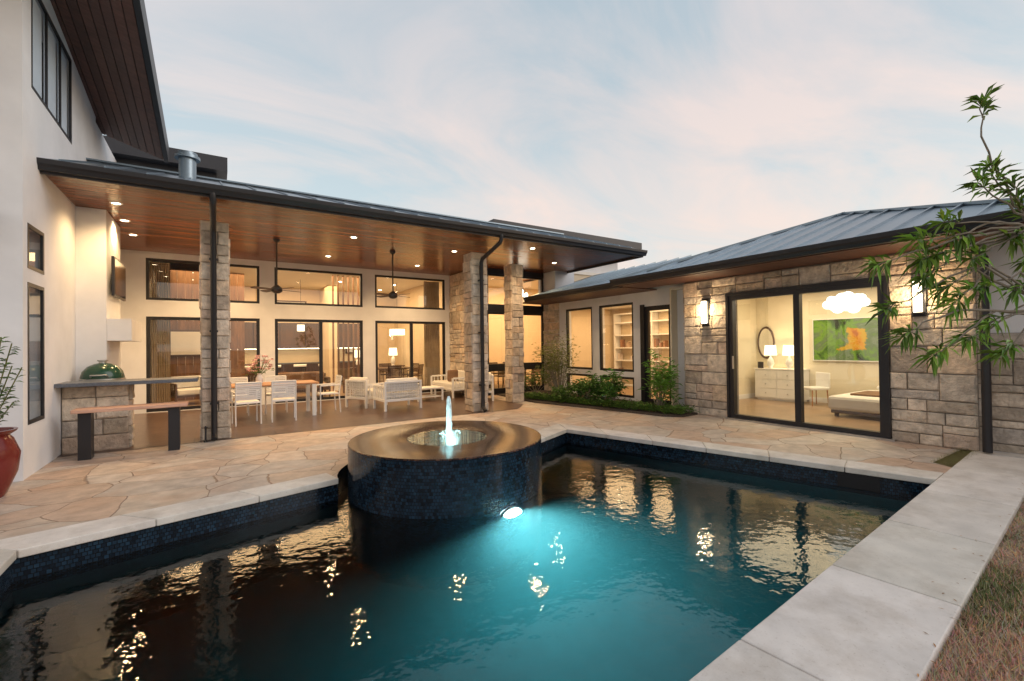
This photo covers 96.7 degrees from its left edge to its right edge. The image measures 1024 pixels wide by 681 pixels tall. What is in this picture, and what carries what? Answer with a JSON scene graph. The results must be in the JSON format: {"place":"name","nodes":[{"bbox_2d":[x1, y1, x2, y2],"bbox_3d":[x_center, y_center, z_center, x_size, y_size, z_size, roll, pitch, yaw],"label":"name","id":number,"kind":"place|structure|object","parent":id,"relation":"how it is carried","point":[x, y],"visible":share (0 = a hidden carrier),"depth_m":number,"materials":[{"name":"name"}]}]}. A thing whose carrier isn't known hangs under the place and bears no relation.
{"place":"outdoors","nodes":[
{"label":"outdoors","id":0,"kind":"place"},
{"bbox_2d":[245,364,318,394],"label":"kitchen island","id":1,"kind":"structure","parent":0,"point":[297,368],"depth_m":15.31,"materials":[{"name":"brown wood"}]},
{"bbox_2d":[58,391,523,456],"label":"patio tile floor","id":2,"kind":"structure","parent":0,"point":[150,429],"depth_m":9.94,"materials":[{"name":"beige tile"}]},
{"bbox_2d":[54,376,198,454],"bbox_3d":[-6.040,1.144,7.318,1.658,1.055,1.190,0,-1,-33],"label":"outdoor kitchen counter","id":3,"kind":"object","parent":2,"relation":"on","point":[113,429],"visible":0.89,"depth_m":6.88,"materials":[{"name":"grey stone"}]},
{"bbox_2d":[79,360,125,380],"bbox_3d":[-6.572,0.578,7.304,0.564,0.540,0.614,0,-1,-33],"label":"kamado grill","id":4,"kind":"object","parent":3,"relation":"on","point":[102,370],"visible":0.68,"depth_m":7.17,"materials":[{"name":"green ceramic"}]},
{"bbox_2d":[230,377,248,415],"bbox_3d":[-6.276,1.279,10.372,0.472,0.855,0.498,0,-1,-33],"label":"dining chair","id":5,"kind":"object","parent":2,"relation":"on","point":[234,379],"visible":0.23,"depth_m":10.56,"materials":[{"name":"white paint"}]},
{"bbox_2d":[231,382,261,425],"bbox_3d":[-5.343,1.255,9.167,0.472,0.855,0.498,0,-1,-39],"label":"dining chair","id":6,"kind":"object","parent":2,"relation":"on","point":[252,398],"visible":1,"depth_m":9.05,"materials":[{"name":"white paint"}]},
{"bbox_2d":[231,380,318,414],"bbox_3d":[-5.412,1.319,10.054,2.000,0.745,0.893,0,-1,-33],"label":"outdoor dining table","id":7,"kind":"object","parent":2,"relation":"on","point":[307,383],"visible":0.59,"depth_m":10.18,"materials":[{"name":"brown wood"}]},
{"bbox_2d":[245,355,273,382],"bbox_3d":[-5.497,0.625,9.924,0.588,0.639,0.610,0,-1,-33],"label":"flower vase","id":8,"kind":"object","parent":7,"relation":"on","point":[259,377],"visible":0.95,"depth_m":9.86,"materials":[{"name":"white paint"}]},
{"bbox_2d":[265,375,287,413],"bbox_3d":[-5.604,1.275,10.811,0.472,0.855,0.498,0,-1,-29],"label":"dining chair","id":9,"kind":"object","parent":2,"relation":"on","point":[275,378],"visible":0.61,"depth_m":10.91,"materials":[{"name":"white paint"}]},
{"bbox_2d":[271,380,296,421],"bbox_3d":[-4.806,1.252,9.577,0.472,0.855,0.498,0,-1,-29],"label":"dining chair","id":10,"kind":"object","parent":2,"relation":"on","point":[279,397],"visible":1,"depth_m":9.41,"materials":[{"name":"white paint"}]},
{"bbox_2d":[316,375,341,413],"bbox_3d":[-4.311,1.258,10.717,0.513,0.855,0.487,0,-1,-33],"label":"dining chair","id":11,"kind":"object","parent":2,"relation":"on","point":[338,384],"visible":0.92,"depth_m":10.71,"materials":[{"name":"white paint"}]},
{"bbox_2d":[345,377,387,408],"bbox_3d":[-3.732,1.307,11.690,0.720,0.760,0.760,-1,-1,27],"label":"outdoor armchair","id":12,"kind":"object","parent":2,"relation":"on","point":[360,388],"visible":0.92,"depth_m":11.39,"materials":[{"name":"white fabric"}]},
{"bbox_2d":[373,377,421,411],"bbox_3d":[-2.822,1.290,11.209,0.950,0.760,0.760,0,-1,-37],"label":"outdoor loveseat","id":13,"kind":"object","parent":2,"relation":"on","point":[397,389],"visible":1,"depth_m":10.96,"materials":[{"name":"white paint"}]},
{"bbox_2d":[417,385,443,401],"bbox_3d":[-2.401,1.497,12.853,0.800,0.370,0.600,0,-1,-33],"label":"coffee table","id":14,"kind":"object","parent":2,"relation":"on","point":[434,387],"visible":0.63,"depth_m":12.81,"materials":[{"name":"white paint"}]},
{"bbox_2d":[430,369,464,397],"bbox_3d":[-1.836,1.306,14.000,0.760,0.760,1.600,0,-1,-33],"label":"outdoor sofa","id":15,"kind":"object","parent":2,"relation":"on","point":[455,385],"visible":0.56,"depth_m":13.59,"materials":[{"name":"white fabric"}]},
{"bbox_2d":[447,370,457,381],"bbox_3d":[-1.787,1.058,13.738,0.120,0.350,0.400,-1,-1,37],"label":"throw pillow","id":16,"kind":"object","parent":15,"relation":"on","point":[451,374],"visible":0.88,"depth_m":13.62,"materials":[{"name":"brown fabric"}]},
{"bbox_2d":[488,372,493,400],"bbox_3d":[-0.906,1.282,12.756,0.760,0.760,0.700,-1,-1,-5],"label":"outdoor armchair","id":17,"kind":"object","parent":2,"relation":"on","point":[491,382],"visible":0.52,"depth_m":12.44,"materials":[{"name":"white fabric"}]},
{"bbox_2d":[46,175,634,280],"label":"patio ceiling boards","id":18,"kind":"object","parent":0,"point":[164,222],"visible":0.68,"depth_m":9.82,"materials":[{"name":"brown wood"}]},
{"bbox_2d":[251,238,298,292],"bbox_3d":[-5.090,-1.605,9.844,0.834,1.180,0.834,-1,-1,-13],"label":"ceiling fan","id":19,"kind":"object","parent":18,"relation":"hanging from","point":[276,288],"visible":1,"depth_m":9.80,"materials":[{"name":"brown metal"}]},
{"bbox_2d":[109,201,556,265],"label":"downlight trims","id":20,"kind":"object","parent":18,"relation":"in","point":[111,202],"visible":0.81,"depth_m":9.26,"materials":[{"name":"white metal"}]},
{"bbox_2d":[113,203,534,265],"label":"downlight lenses","id":21,"kind":"object","parent":20,"relation":"in","point":[327,256],"visible":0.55,"depth_m":9.78,"materials":[{"name":"white glass"}]},
{"bbox_2d":[375,251,409,298],"bbox_3d":[-2.945,-1.618,11.242,0.834,1.180,0.834,-1,-1,-13],"label":"ceiling fan","id":22,"kind":"object","parent":18,"relation":"hanging from","point":[392,295],"visible":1,"depth_m":11.21,"materials":[{"name":"brown metal"}]},
{"bbox_2d":[355,350,359,364],"bbox_3d":[-5.913,0.694,17.502,0.330,0.660,0.330,0,-1,-33],"label":"table lamp","id":23,"kind":"object","parent":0,"point":[356,356],"visible":0.21,"depth_m":17.38,"materials":[{"name":"white paint"}]},
{"bbox_2d":[0,395,959,539],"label":"flagstone patio","id":24,"kind":"structure","parent":0,"point":[58,492],"depth_m":6.14,"materials":[{"name":"beige stone"}]},
{"bbox_2d":[0,337,24,497],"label":"potted plant","id":25,"kind":"object","parent":24,"relation":"on","point":[10,452],"visible":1,"depth_m":4.77,"materials":[{"name":"red plant"}]},
{"bbox_2d":[70,401,187,460],"bbox_3d":[-5.554,1.306,6.682,1.300,0.705,0.340,0,-1,-33],"label":"bench","id":26,"kind":"object","parent":24,"relation":"on","point":[85,427],"visible":1,"depth_m":6.48,"materials":[{"name":"brown wood"}]},
{"bbox_2d":[203,426,207,442],"bbox_3d":[-4.981,1.522,7.398,0.060,0.274,0.140,0,-1,-33],"label":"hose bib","id":27,"kind":"object","parent":24,"relation":"on","point":[205,428],"visible":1,"depth_m":7.42,"materials":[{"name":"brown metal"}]},
{"bbox_2d":[497,390,697,416],"bbox_3d":[1.886,1.615,11.854,2.090,0.065,6.050,0,-1,-33],"label":"planting bed","id":28,"kind":"object","parent":24,"relation":"on","point":[621,409],"visible":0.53,"depth_m":10.66,"materials":[{"name":"brown soil"}]},
{"bbox_2d":[524,370,552,392],"bbox_3d":[0.728,1.207,13.575,1.172,0.845,1.049,0,-1,-33],"label":"green shrub","id":29,"kind":"object","parent":28,"relation":"on","point":[531,382],"visible":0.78,"depth_m":13.56,"materials":[{"name":"green plant"}]},
{"bbox_2d":[530,321,580,394],"bbox_3d":[1.198,0.545,12.065,1.336,2.118,1.502,0,-1,-33],"label":"olive shrub","id":30,"kind":"object","parent":28,"relation":"on","point":[554,377],"visible":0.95,"depth_m":12.00,"materials":[{"name":"green plant"}]},
{"bbox_2d":[552,382,576,400],"bbox_3d":[1.377,1.334,11.725,0.805,0.538,1.060,-1,-1,8],"label":"green shrub","id":31,"kind":"object","parent":28,"relation":"on","point":[562,392],"visible":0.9,"depth_m":11.63,"materials":[{"name":"green plant"}]},
{"bbox_2d":[570,375,597,396],"bbox_3d":[2.030,1.274,12.406,0.944,0.655,0.979,-1,-1,6],"label":"green shrub","id":32,"kind":"object","parent":28,"relation":"on","point":[586,381],"visible":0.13,"depth_m":12.44,"materials":[{"name":"green plant"}]},
{"bbox_2d":[571,371,611,399],"bbox_3d":[1.983,1.168,11.275,1.027,0.842,1.120,0,-1,-33],"label":"green shrub","id":33,"kind":"object","parent":28,"relation":"on","point":[583,387],"visible":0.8,"depth_m":11.19,"materials":[{"name":"green plant"}]},
{"bbox_2d":[587,368,628,406],"bbox_3d":[2.318,1.112,10.776,0.958,0.938,1.173,-1,-1,-14],"label":"green shrub","id":34,"kind":"object","parent":28,"relation":"on","point":[609,390],"visible":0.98,"depth_m":10.70,"materials":[{"name":"green plant"}]},
{"bbox_2d":[524,390,700,414],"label":"ground cover plants","id":35,"kind":"object","parent":28,"relation":"on","point":[637,405],"visible":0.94,"depth_m":10.50,"materials":[{"name":"green plant"}]},
{"bbox_2d":[638,346,682,405],"bbox_3d":[3.280,0.835,9.922,1.079,1.444,1.006,0,-1,-33],"label":"oleander shrub","id":36,"kind":"object","parent":28,"relation":"on","point":[661,385],"visible":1,"depth_m":9.83,"materials":[{"name":"green plant"}]},
{"bbox_2d":[209,192,992,452],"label":"downspouts","id":37,"kind":"object","parent":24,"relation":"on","point":[986,410],"visible":0.91,"depth_m":7.51,"materials":[{"name":"brown metal"}]},
{"bbox_2d":[203,232,1023,450],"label":"stone wall","id":38,"kind":"structure","parent":24,"relation":"on","point":[737,344],"depth_m":7.29,"materials":[{"name":"beige stone"}]},
{"bbox_2d":[199,220,1023,453],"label":"stone veneer","id":39,"kind":"object","parent":38,"relation":"attached to","point":[960,389],"visible":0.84,"depth_m":7.59,"materials":[{"name":"stone"}]},
{"bbox_2d":[700,298,709,326],"bbox_3d":[3.999,-0.585,9.457,0.135,0.580,0.160,0,-1,-33],"label":"wall sconce","id":40,"kind":"object","parent":39,"relation":"attached to","point":[705,306],"depth_m":9.42,"materials":[{"name":"white glass"}]},
{"bbox_2d":[911,276,926,316],"bbox_3d":[5.872,-0.638,6.584,0.135,0.580,0.160,0,-1,-33],"label":"wall sconce","id":41,"kind":"object","parent":39,"relation":"attached to","point":[919,307],"depth_m":6.56,"materials":[{"name":"white glass"}]},
{"bbox_2d":[723,356,896,441],"bbox_3d":[4.995,0.913,7.984,0.080,1.250,2.750,0,-1,-33],"label":"door threshold and handle","id":42,"kind":"object","parent":24,"relation":"on","point":[834,432],"visible":1,"depth_m":7.78,"materials":[{"name":"metal"}]},
{"bbox_2d":[171,378,879,430],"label":"interior floors","id":43,"kind":"structure","parent":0,"point":[819,413],"depth_m":9.93,"materials":[{"name":"beige wood"}]},
{"bbox_2d":[171,375,200,401],"bbox_3d":[-8.896,1.371,12.561,0.760,0.760,0.900,-1,-1,37],"label":"indoor armchair","id":44,"kind":"object","parent":43,"relation":"on","point":[184,391],"visible":0.34,"depth_m":12.32,"materials":[{"name":"beige fabric"}]},
{"bbox_2d":[149,268,359,400],"bbox_3d":[-7.892,-0.179,14.295,6.178,3.870,0.562,0,-1,-22],"label":"wood panelling","id":45,"kind":"object","parent":43,"relation":"on","point":[184,284],"visible":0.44,"depth_m":14.16,"materials":[{"name":"brown wood"}]},
{"bbox_2d":[170,330,200,356],"bbox_3d":[-9.543,0.079,13.542,1.100,0.800,0.050,0,-1,-33],"label":"wall art","id":46,"kind":"object","parent":45,"relation":"attached to","point":[184,343],"depth_m":13.44,"materials":[{"name":"beige"}]},
{"bbox_2d":[281,364,293,393],"bbox_3d":[-7.358,1.270,14.870,0.369,0.971,0.386,0,-1,-33],"label":"bar stool","id":47,"kind":"object","parent":43,"relation":"on","point":[287,368],"visible":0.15,"depth_m":14.71,"materials":[{"name":"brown wood"}]},
{"bbox_2d":[278,371,330,396],"bbox_3d":[-6.554,1.353,13.729,1.900,0.760,0.760,0,-1,-33],"label":"indoor sofa","id":48,"kind":"object","parent":43,"relation":"on","point":[297,376],"visible":0.34,"depth_m":13.94,"materials":[{"name":"brown leather"}]},
{"bbox_2d":[305,364,317,392],"bbox_3d":[-6.730,1.267,15.280,0.369,0.971,0.386,0,-1,-33],"label":"bar stool","id":49,"kind":"object","parent":43,"relation":"on","point":[311,367],"visible":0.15,"depth_m":15.11,"materials":[{"name":"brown wood"}]},
{"bbox_2d":[379,363,392,382],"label":"dining chair","id":50,"kind":"object","parent":43,"relation":"on","point":[384,365],"visible":0.49,"depth_m":17.89,"materials":[{"name":"brown wood"}]},
{"bbox_2d":[382,365,404,381],"bbox_3d":[-4.946,1.399,18.955,0.800,0.735,0.600,0,-1,-33],"label":"side table","id":51,"kind":"object","parent":43,"relation":"on","point":[399,372],"visible":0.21,"depth_m":18.92,"materials":[{"name":"brown wood"}]},
{"bbox_2d":[389,348,396,364],"bbox_3d":[-4.956,0.666,18.962,0.360,0.720,0.360,0,-1,-33],"label":"table lamp","id":52,"kind":"object","parent":51,"relation":"on","point":[393,351],"visible":0.84,"depth_m":18.86,"materials":[{"name":"white paint"}]},
{"bbox_2d":[386,365,401,378],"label":"dining chair","id":53,"kind":"object","parent":43,"relation":"on","point":[392,373],"visible":0.82,"depth_m":15.77,"materials":[{"name":"brown wood"}]},
{"bbox_2d":[378,367,409,378],"bbox_3d":[-4.525,1.369,16.843,1.500,0.740,1.500,0,-1,-33],"label":"indoor dining table","id":54,"kind":"object","parent":43,"relation":"on","point":[382,368],"visible":0.27,"depth_m":16.51,"materials":[{"name":"brown wood"}]},
{"bbox_2d":[402,363,418,376],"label":"dining chair","id":55,"kind":"object","parent":43,"relation":"on","point":[416,365],"visible":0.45,"depth_m":17.67,"materials":[{"name":"brown wood"}]},
{"bbox_2d":[407,364,423,385],"bbox_3d":[-3.548,1.299,16.725,0.498,0.855,0.472,-1,-1,7],"label":"dining chair","id":56,"kind":"object","parent":43,"relation":"on","point":[420,370],"visible":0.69,"depth_m":16.62,"materials":[{"name":"brown wood"}]},
{"bbox_2d":[177,274,669,386],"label":"interior walls","id":57,"kind":"structure","parent":43,"relation":"on","point":[581,325],"depth_m":18.14,"materials":[{"name":"beige paint"}]},
{"bbox_2d":[150,262,170,402],"bbox_3d":[-8.802,-0.117,11.396,0.400,3.670,0.059,0,-1,-33],"label":"curtain","id":58,"kind":"object","parent":57,"relation":"hanging from","point":[160,330],"visible":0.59,"depth_m":11.39,"materials":[{"name":"fabric"}]},
{"bbox_2d":[177,321,359,381],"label":"kitchen cabinets","id":59,"kind":"object","parent":57,"relation":"attached to","point":[290,336],"visible":0.27,"depth_m":17.96,"materials":[{"name":"brown wood"}]},
{"bbox_2d":[277,300,306,302],"bbox_3d":[-8.982,-1.283,17.979,1.600,0.600,0.050,0,-1,-33],"label":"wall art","id":60,"kind":"object","parent":57,"relation":"attached to","point":[291,301],"depth_m":18.11,"materials":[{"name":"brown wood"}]},
{"bbox_2d":[297,280,304,330],"bbox_3d":[-7.370,-1.225,15.872,0.240,1.800,0.240,0,-1,-33],"label":"pendant lamp","id":61,"kind":"object","parent":57,"relation":"hanging from","point":[300,327],"visible":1,"depth_m":15.79,"materials":[{"name":"white metal"}]},
{"bbox_2d":[345,348,359,353],"bbox_3d":[-6.524,0.102,19.532,1.200,0.900,0.050,0,-1,-33],"label":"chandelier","id":62,"kind":"object","parent":57,"relation":"attached to","point":[346,350],"depth_m":19.29,"materials":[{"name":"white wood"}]},
{"bbox_2d":[389,329,404,334],"bbox_3d":[-4.306,-1.177,17.032,0.560,1.950,0.560,0,-1,-33],"label":"pendant lamp","id":63,"kind":"object","parent":57,"relation":"hanging from","point":[396,331],"visible":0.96,"depth_m":16.79,"materials":[{"name":"white fabric"}]},
{"bbox_2d":[150,261,682,309],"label":"interior ceilings","id":64,"kind":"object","parent":57,"relation":"attached to","point":[309,280],"visible":0.2,"depth_m":16.44,"materials":[{"name":"white paint"}]},
{"bbox_2d":[424,281,439,389],"bbox_3d":[-2.708,-0.154,15.368,0.550,3.670,0.059,0,-1,-33],"label":"curtain","id":65,"kind":"object","parent":57,"relation":"hanging from","point":[431,342],"visible":0.65,"depth_m":15.37,"materials":[{"name":"fabric"}]},
{"bbox_2d":[822,290,870,312],"bbox_3d":[6.819,-0.892,9.308,0.389,0.680,0.816,-1,-1,-19],"label":"cloud pendant lamp","id":66,"kind":"object","parent":57,"relation":"hanging from","point":[850,302],"visible":0.99,"depth_m":9.17,"materials":[{"name":"white"}]},
{"bbox_2d":[489,362,503,382],"bbox_3d":[-0.628,1.269,17.456,0.472,0.855,0.498,0,-1,-33],"label":"dining chair","id":67,"kind":"object","parent":43,"relation":"on","point":[493,373],"visible":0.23,"depth_m":17.59,"materials":[{"name":"brown wood"}]},
{"bbox_2d":[494,371,504,387],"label":"dining chair","id":68,"kind":"object","parent":43,"relation":"on","point":[501,374],"visible":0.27,"depth_m":15.61,"materials":[{"name":"brown wood"}]},
{"bbox_2d":[613,309,668,387],"bbox_3d":[4.793,0.306,15.384,0.330,2.600,3.350,0,-1,-33],"label":"bookshelf","id":69,"kind":"object","parent":43,"relation":"on","point":[619,343],"visible":0.42,"depth_m":16.09,"materials":[{"name":"white paint"}]},
{"bbox_2d":[669,287,878,405],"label":"bedroom walls","id":70,"kind":"structure","parent":43,"relation":"on","point":[757,315],"depth_m":11.45,"materials":[{"name":"paint"}]},
{"bbox_2d":[757,326,774,358],"bbox_3d":[6.861,0.058,12.302,0.030,0.878,0.450,0,-1,-33],"label":"round mirror","id":71,"kind":"object","parent":70,"relation":"attached to","point":[765,336],"visible":0.84,"depth_m":12.33,"materials":[{"name":"brown mirror"}]},
{"bbox_2d":[812,316,878,361],"bbox_3d":[7.874,-0.020,10.755,0.058,1.020,1.380,0,-1,-33],"label":"abstract painting","id":72,"kind":"object","parent":70,"relation":"attached to","point":[846,339],"visible":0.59,"depth_m":10.73,"materials":[{"name":"paint"}]},
{"bbox_2d":[754,367,809,401],"bbox_3d":[6.937,1.137,11.734,0.514,0.830,1.160,0,-1,-33],"label":"dresser","id":73,"kind":"object","parent":43,"relation":"on","point":[775,384],"visible":0.89,"depth_m":11.60,"materials":[{"name":"white paint"}]},
{"bbox_2d":[758,362,763,367],"bbox_3d":[6.567,0.644,12.016,0.020,0.169,0.140,0,-1,-33],"label":"picture frame","id":74,"kind":"object","parent":73,"relation":"on","point":[760,364],"visible":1,"depth_m":12.00,"materials":[{"name":"brown metal"}]},
{"bbox_2d":[764,345,776,367],"bbox_3d":[6.755,0.425,11.892,0.300,0.600,0.300,0,-1,-33],"label":"table lamp","id":75,"kind":"object","parent":73,"relation":"on","point":[770,350],"visible":0.94,"depth_m":11.81,"materials":[{"name":"white paint"}]},
{"bbox_2d":[782,345,793,368],"bbox_3d":[7.006,0.418,11.506,0.300,0.600,0.300,0,-1,-33],"label":"table lamp","id":76,"kind":"object","parent":73,"relation":"on","point":[788,350],"visible":0.92,"depth_m":11.43,"materials":[{"name":"white paint"}]},
{"bbox_2d":[739,393,827,402],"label":"baseboards","id":77,"kind":"object","parent":43,"relation":"on","point":[752,395],"depth_m":11.42,"materials":[{"name":"white paint"}]},
{"bbox_2d":[804,372,830,405],"bbox_3d":[7.181,1.144,10.801,0.460,0.771,0.440,-1,-1,-3],"label":"bedroom chair","id":78,"kind":"object","parent":43,"relation":"on","point":[822,380],"visible":0.77,"depth_m":10.73,"materials":[{"name":"white fabric"}]},
{"bbox_2d":[828,386,879,416],"bbox_3d":[7.742,1.212,8.873,1.950,0.581,2.050,0,-1,-33],"label":"bed","id":79,"kind":"object","parent":43,"relation":"on","point":[864,403],"visible":0.18,"depth_m":8.89,"materials":[{"name":"fabric"}]},
{"bbox_2d":[525,369,541,385],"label":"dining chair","id":80,"kind":"object","parent":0,"point":[538,370],"visible":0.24,"depth_m":16.43,"materials":[{"name":"brown wood"}]},
{"bbox_2d":[102,0,1023,269],"label":"sky","id":81,"kind":"structure","parent":0,"point":[674,128],"materials":[{"name":"blue"}]},
{"bbox_2d":[337,449,1023,680],"bbox_3d":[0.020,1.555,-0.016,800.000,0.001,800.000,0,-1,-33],"label":"ground","id":82,"kind":"structure","parent":0,"point":[1007,560],"depth_m":2.64,"materials":[{"name":"brown soil"}]},
{"bbox_2d":[0,433,930,596],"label":"swimming pool","id":83,"kind":"structure","parent":82,"relation":"in","point":[32,566],"depth_m":4.92,"materials":[{"name":"blue tile"}]},
{"bbox_2d":[348,396,541,519],"bbox_3d":[-0.818,2.030,5.816,2.400,2.620,2.400,0,-1,-33],"label":"spa fountain","id":84,"kind":"object","parent":83,"relation":"in","point":[448,468],"visible":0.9,"depth_m":4.87,"materials":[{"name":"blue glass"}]},
{"bbox_2d":[0,443,913,680],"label":"pool water","id":85,"kind":"structure","parent":83,"relation":"in","point":[586,563],"depth_m":3.32,"materials":[{"name":"teal liquid"}]},
{"bbox_2d":[505,505,515,510],"bbox_3d":[0.006,1.930,4.892,0.290,0.290,0.060,0,-1,-42],"label":"pool light","id":86,"kind":"object","parent":85,"relation":"in","point":[510,507],"visible":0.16,"depth_m":4.88,"materials":[{"name":"glass"}]},
{"bbox_2d":[0,0,1023,481],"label":"stucco walls","id":87,"kind":"structure","parent":82,"relation":"on","point":[90,318],"depth_m":7.14,"materials":[{"name":"white paint"}]},
{"bbox_2d":[50,0,162,159],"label":"soffit","id":88,"kind":"structure","parent":87,"relation":"attached to","point":[101,27],"depth_m":7.34,"materials":[{"name":"brown wood"}]},
{"bbox_2d":[111,256,125,300],"bbox_3d":[-7.105,-1.091,8.193,0.095,0.670,1.150,0,-1,-33],"label":"television","id":89,"kind":"object","parent":87,"relation":"attached to","point":[118,278],"visible":1,"depth_m":8.02,"materials":[{"name":"brown metal"}]},
{"bbox_2d":[40,0,642,301],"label":"fascia","id":90,"kind":"structure","parent":87,"relation":"attached to","point":[212,166],"depth_m":9.41,"materials":[{"name":"paint"}]},
{"bbox_2d":[36,157,1023,301],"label":"gutters","id":91,"kind":"object","parent":90,"relation":"attached to","point":[84,170],"visible":0.86,"depth_m":7.36,"materials":[{"name":"brown metal"}]},
{"bbox_2d":[523,222,1023,304],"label":"eave soffit boards","id":92,"kind":"object","parent":90,"relation":"attached to","point":[834,256],"visible":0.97,"depth_m":8.07,"materials":[{"name":"brown wood"}]},
{"bbox_2d":[27,0,891,438],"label":"window frames","id":93,"kind":"structure","parent":87,"relation":"attached to","point":[797,292],"depth_m":9.01,"materials":[{"name":"black metal"}]},
{"bbox_2d":[33,0,66,133],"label":"window panes","id":94,"kind":"object","parent":93,"relation":"attached to","point":[37,48],"visible":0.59,"depth_m":6.44,"materials":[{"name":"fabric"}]},
{"bbox_2d":[46,158,1023,295],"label":"metal roof","id":95,"kind":"structure","parent":87,"relation":"attached to","point":[844,225],"depth_m":8.71,"materials":[{"name":"grey metal"}]},
{"bbox_2d":[174,150,199,179],"bbox_3d":[-5.780,-2.979,8.106,0.380,0.710,0.380,0,-1,-33],"label":"roof vent","id":96,"kind":"object","parent":95,"relation":"on","point":[188,161],"visible":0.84,"depth_m":8.00,"materials":[{"name":"metal"}]},
{"bbox_2d":[640,305,645,401],"bbox_3d":[3.369,0.335,11.573,0.160,2.480,0.120,0,-1,-33],"label":"door jamb","id":97,"kind":"object","parent":87,"relation":"attached to","point":[642,346],"depth_m":11.52,"materials":[{"name":"brown metal"}]},
{"bbox_2d":[0,424,1023,680],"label":"pool coping","id":98,"kind":"object","parent":82,"relation":"on","point":[872,604],"visible":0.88,"depth_m":3.07,"materials":[{"name":"stone"}]},
{"bbox_2d":[855,82,1023,380],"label":"oleander tree","id":99,"kind":"object","parent":82,"relation":"on","point":[927,279],"visible":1,"depth_m":3.00,"materials":[{"name":"green plant"}]},
{"bbox_2d":[921,446,1023,680],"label":"grass","id":100,"kind":"structure","parent":82,"relation":"on","point":[1013,575],"depth_m":2.43,"materials":[{"name":"green plant"}]},
{"bbox_2d":[917,483,1023,680],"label":"fallen leaves","id":101,"kind":"object","parent":100,"relation":"on","point":[973,602],"visible":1,"depth_m":2.64,"materials":[{"name":"brown plant"}]}
]}

